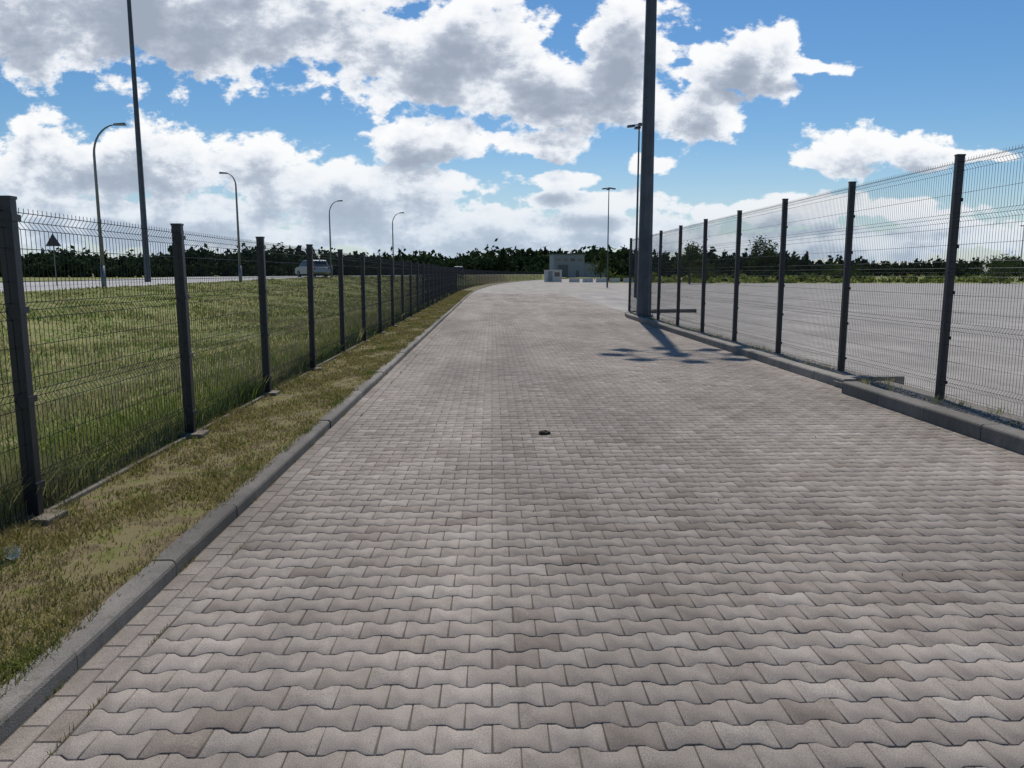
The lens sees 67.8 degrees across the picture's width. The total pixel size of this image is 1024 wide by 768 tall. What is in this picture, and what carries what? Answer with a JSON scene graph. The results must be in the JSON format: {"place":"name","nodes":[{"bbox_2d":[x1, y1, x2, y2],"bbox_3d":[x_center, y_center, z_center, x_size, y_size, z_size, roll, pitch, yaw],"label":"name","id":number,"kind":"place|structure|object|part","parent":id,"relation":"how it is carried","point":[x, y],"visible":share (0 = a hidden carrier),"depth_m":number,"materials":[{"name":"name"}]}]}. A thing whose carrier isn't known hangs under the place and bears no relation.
{"place":"outdoors","nodes":[
{"label":"outdoors","id":0,"kind":"place"},
{"bbox_2d":[0,274,541,291],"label":"highway","id":1,"kind":"structure","parent":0,"point":[117,282],"depth_m":56.69,"materials":[{"name":"grey asphalt"}]},
{"bbox_2d":[25,276,299,290],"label":"highway road marking","id":2,"kind":"object","parent":1,"relation":"on","point":[130,285],"visible":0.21,"depth_m":53.72,"materials":[{"name":"white paint"}]},
{"bbox_2d":[296,260,329,276],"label":"parked car","id":3,"kind":"object","parent":1,"relation":"on","point":[302,269],"visible":0.38,"depth_m":80.25,"materials":[{"name":"silver metal"}]},
{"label":"windows","id":4,"kind":"part","parent":3,"relation":"part of","materials":[{"name":"black glass"}]},
{"bbox_2d":[0,274,1023,686],"bbox_3d":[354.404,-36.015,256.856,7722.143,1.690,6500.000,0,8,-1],"label":"grass ground","id":5,"kind":"structure","parent":0,"point":[126,536],"depth_m":7.41,"materials":[{"name":"green plant"}]},
{"bbox_2d":[3,546,20,559],"bbox_3d":[-2.733,0.913,4.153,0.090,0.075,0.075,-2,5,43],"label":"plastic cup","id":6,"kind":"object","parent":5,"relation":"on","point":[14,550],"visible":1,"depth_m":4.17,"materials":[{"name":"white"}]},
{"bbox_2d":[46,233,60,285],"bbox_3d":[-28.571,-7.543,47.671,0.894,3.688,0.082,-2,8,-13],"label":"warning traffic sign","id":7,"kind":"object","parent":5,"relation":"on","point":[56,243],"visible":0.65,"depth_m":47.47,"materials":[{"name":"metal"}]},
{"bbox_2d":[93,123,126,288],"bbox_3d":[-21.734,-9.463,41.649,1.838,9.318,0.265,-2,8,-11],"label":"street lamp","id":8,"kind":"object","parent":5,"relation":"on","point":[102,272],"visible":0.92,"depth_m":41.41,"materials":[{"name":"metal"}]},
{"bbox_2d":[127,0,150,281],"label":"floodlight mast","id":9,"kind":"object","parent":5,"relation":"on","point":[143,215],"visible":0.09,"depth_m":57.23,"materials":[{"name":"metal"}]},
{"bbox_2d":[0,290,454,532],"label":"weeds","id":10,"kind":"object","parent":5,"relation":"on","point":[77,477],"visible":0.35,"depth_m":7.08,"materials":[{"name":"green plant"}]},
{"bbox_2d":[219,172,241,281],"bbox_3d":[-22.088,-12.106,59.932,1.424,8.903,0.265,1,8,9],"label":"street lamp","id":11,"kind":"object","parent":5,"relation":"on","point":[239,253],"visible":0.91,"depth_m":59.75,"materials":[{"name":"metal"}]},
{"bbox_2d":[0,294,472,767],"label":"gutter paving","id":12,"kind":"structure","parent":5,"relation":"on","point":[24,736],"depth_m":3.63,"materials":[{"name":"concrete"}]},
{"bbox_2d":[35,333,428,759],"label":"weeds","id":13,"kind":"object","parent":12,"relation":"on","point":[154,640],"visible":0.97,"depth_m":3.05,"materials":[{"name":"green plant"}]},
{"bbox_2d":[0,290,473,697],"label":"verge grass","id":14,"kind":"structure","parent":5,"relation":"on","point":[239,414],"depth_m":5.37,"materials":[{"name":"green plant"}]},
{"bbox_2d":[0,275,483,504],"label":"meadow grass","id":15,"kind":"structure","parent":5,"relation":"on","point":[197,313],"depth_m":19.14,"materials":[{"name":"green plant"}]},
{"bbox_2d":[0,279,537,538],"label":"fence plinth","id":16,"kind":"structure","parent":5,"relation":"on","point":[90,489],"depth_m":5.75,"materials":[{"name":"concrete"}]},
{"bbox_2d":[0,195,541,526],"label":"wire fence","id":17,"kind":"object","parent":16,"relation":"on","point":[442,280],"visible":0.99,"depth_m":7.17,"materials":[{"name":"metal"}]},
{"bbox_2d":[0,279,543,744],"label":"concrete kerb","id":18,"kind":"structure","parent":5,"relation":"on","point":[22,701],"depth_m":3.83,"materials":[{"name":"grey concrete"}]},
{"bbox_2d":[329,200,342,276],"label":"street lamp","id":19,"kind":"object","parent":5,"relation":"on","point":[330,236],"visible":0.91,"depth_m":83.00,"materials":[{"name":"metal"}]},
{"bbox_2d":[392,212,403,276],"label":"street lamp","id":20,"kind":"object","parent":5,"relation":"on","point":[393,241],"visible":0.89,"depth_m":98.03,"materials":[{"name":"metal"}]},
{"bbox_2d":[0,238,1023,277],"bbox_3d":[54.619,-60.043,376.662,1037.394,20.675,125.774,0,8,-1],"label":"distant forest","id":21,"kind":"object","parent":5,"relation":"on","point":[529,260],"visible":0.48,"depth_m":328.06,"materials":[{"name":"green plant"}]},
{"bbox_2d":[0,294,1023,767],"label":"block paving","id":22,"kind":"structure","parent":5,"relation":"on","point":[944,502],"depth_m":4.00,"materials":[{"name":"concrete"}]},
{"bbox_2d":[539,430,550,434],"bbox_3d":[0.329,0.490,7.760,0.126,0.044,0.094,-3,9,-18],"label":"dirt clod","id":23,"kind":"object","parent":22,"relation":"on","point":[543,432],"visible":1,"depth_m":7.73,"materials":[{"name":"black soil"}]},
{"bbox_2d":[549,255,604,276],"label":"building","id":24,"kind":"structure","parent":5,"relation":"on","point":[580,266],"depth_m":245.47,"materials":[{"name":"grey concrete"}]},
{"bbox_2d":[558,265,578,276],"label":"doors","id":25,"kind":"structure","parent":24,"relation":"attached to","point":[564,268],"depth_m":245.22,"materials":[{"name":"grey metal"}]},
{"bbox_2d":[549,254,598,263],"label":"roof","id":26,"kind":"structure","parent":24,"relation":"on","point":[571,254],"depth_m":244.63,"materials":[{"name":"grey metal"}]},
{"bbox_2d":[556,258,597,270],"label":"windows","id":27,"kind":"structure","parent":24,"relation":"attached to","point":[572,259],"depth_m":244.93,"materials":[{"name":"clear glass"}]},
{"bbox_2d":[589,246,611,279],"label":"conifer tree","id":28,"kind":"object","parent":5,"relation":"on","point":[602,262],"visible":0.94,"depth_m":178.19,"materials":[{"name":"green plant"}]},
{"bbox_2d":[672,241,708,278],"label":"deciduous tree","id":29,"kind":"object","parent":5,"relation":"on","point":[694,262],"visible":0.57,"depth_m":119.05,"materials":[{"name":"green plant"}]},
{"bbox_2d":[625,309,856,388],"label":"concrete kerb","id":30,"kind":"structure","parent":5,"relation":"on","point":[817,374],"depth_m":14.60,"materials":[{"name":"grey concrete"}]},
{"bbox_2d":[746,235,778,279],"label":"deciduous tree","id":31,"kind":"object","parent":5,"relation":"on","point":[769,261],"visible":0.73,"depth_m":149.17,"materials":[{"name":"green plant"}]},
{"bbox_2d":[564,283,1023,416],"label":"yard concrete","id":32,"kind":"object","parent":5,"relation":"on","point":[616,299],"depth_m":24.57,"materials":[{"name":"grey concrete"}]},
{"bbox_2d":[627,123,641,296],"bbox_3d":[8.559,-11.742,52.096,1.411,11.630,1.479,7,11,41],"label":"street lamp","id":33,"kind":"object","parent":32,"relation":"on","point":[638,126],"visible":0.66,"depth_m":51.87,"materials":[{"name":"metal"}]},
{"bbox_2d":[604,268,1023,281],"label":"shrub row","id":34,"kind":"object","parent":5,"relation":"on","point":[621,277],"visible":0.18,"depth_m":153.83,"materials":[{"name":"green plant"}]},
{"bbox_2d":[628,144,1023,416],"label":"wire fence","id":35,"kind":"object","parent":5,"relation":"on","point":[952,245],"visible":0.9,"depth_m":11.91,"materials":[{"name":"metal"}]},
{"bbox_2d":[632,312,1023,430],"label":"gravel strip","id":36,"kind":"object","parent":5,"relation":"on","point":[1004,416],"visible":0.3,"depth_m":9.88,"materials":[{"name":"grey gravel"}]},
{"bbox_2d":[634,0,656,316],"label":"floodlight mast","id":37,"kind":"object","parent":36,"relation":"on","point":[644,277],"visible":0.84,"depth_m":26.36,"materials":[{"name":"metal"}]},
{"bbox_2d":[629,312,1021,425],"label":"weeds","id":38,"kind":"object","parent":36,"relation":"on","point":[889,382],"visible":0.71,"depth_m":10.60,"materials":[{"name":"green plant"}]},
{"bbox_2d":[652,273,1023,282],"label":"tall weeds","id":39,"kind":"object","parent":5,"relation":"on","point":[794,279],"visible":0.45,"depth_m":139.73,"materials":[{"name":"green plant"}]},
{"bbox_2d":[826,260,863,278],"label":"deciduous tree","id":40,"kind":"object","parent":5,"relation":"on","point":[838,267],"visible":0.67,"depth_m":151.66,"materials":[{"name":"green plant"}]},
{"bbox_2d":[845,375,904,383],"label":"concrete kerb","id":41,"kind":"structure","parent":5,"relation":"on","point":[898,378],"depth_m":11.10,"materials":[{"name":"grey concrete"}]},
{"bbox_2d":[842,381,1023,454],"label":"concrete kerb","id":42,"kind":"structure","parent":5,"relation":"on","point":[998,435],"depth_m":8.13,"materials":[{"name":"grey concrete"}]},
{"bbox_2d":[976,251,1023,283],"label":"deciduous tree","id":43,"kind":"object","parent":5,"relation":"on","point":[1004,265],"visible":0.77,"depth_m":122.34,"materials":[{"name":"green plant"}]},
{"bbox_2d":[1019,225,1023,275],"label":"street lamp","id":44,"kind":"object","parent":5,"relation":"on","point":[1021,249],"visible":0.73,"depth_m":165.47,"materials":[{"name":"metal"}]},
{"bbox_2d":[0,0,1023,273],"label":"sky","id":45,"kind":"structure","parent":0,"point":[479,122],"materials":[{"name":"blue"}]},
{"bbox_2d":[471,279,632,293],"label":"paving","id":46,"kind":"structure","parent":0,"point":[564,286],"depth_m":89.11,"materials":[{"name":"grey concrete"}]},
{"bbox_2d":[544,270,561,281],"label":"portable cabin","id":47,"kind":"object","parent":46,"relation":"on","point":[552,275],"visible":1,"depth_m":143.68,"materials":[{"name":"white metal"}]},
{"bbox_2d":[548,271,552,280],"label":"door","id":48,"kind":"structure","parent":47,"relation":"in","point":[549,272],"depth_m":143.56,"materials":[{"name":"grey metal"}]},
{"bbox_2d":[569,278,632,281],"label":"concrete barrier","id":49,"kind":"object","parent":46,"relation":"on","point":[598,280],"visible":0.72,"depth_m":141.03,"materials":[{"name":"grey concrete"}]},
{"bbox_2d":[602,187,615,286],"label":"street lamp","id":50,"kind":"object","parent":46,"relation":"on","point":[608,188],"visible":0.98,"depth_m":91.70,"materials":[{"name":"metal"}]}
]}

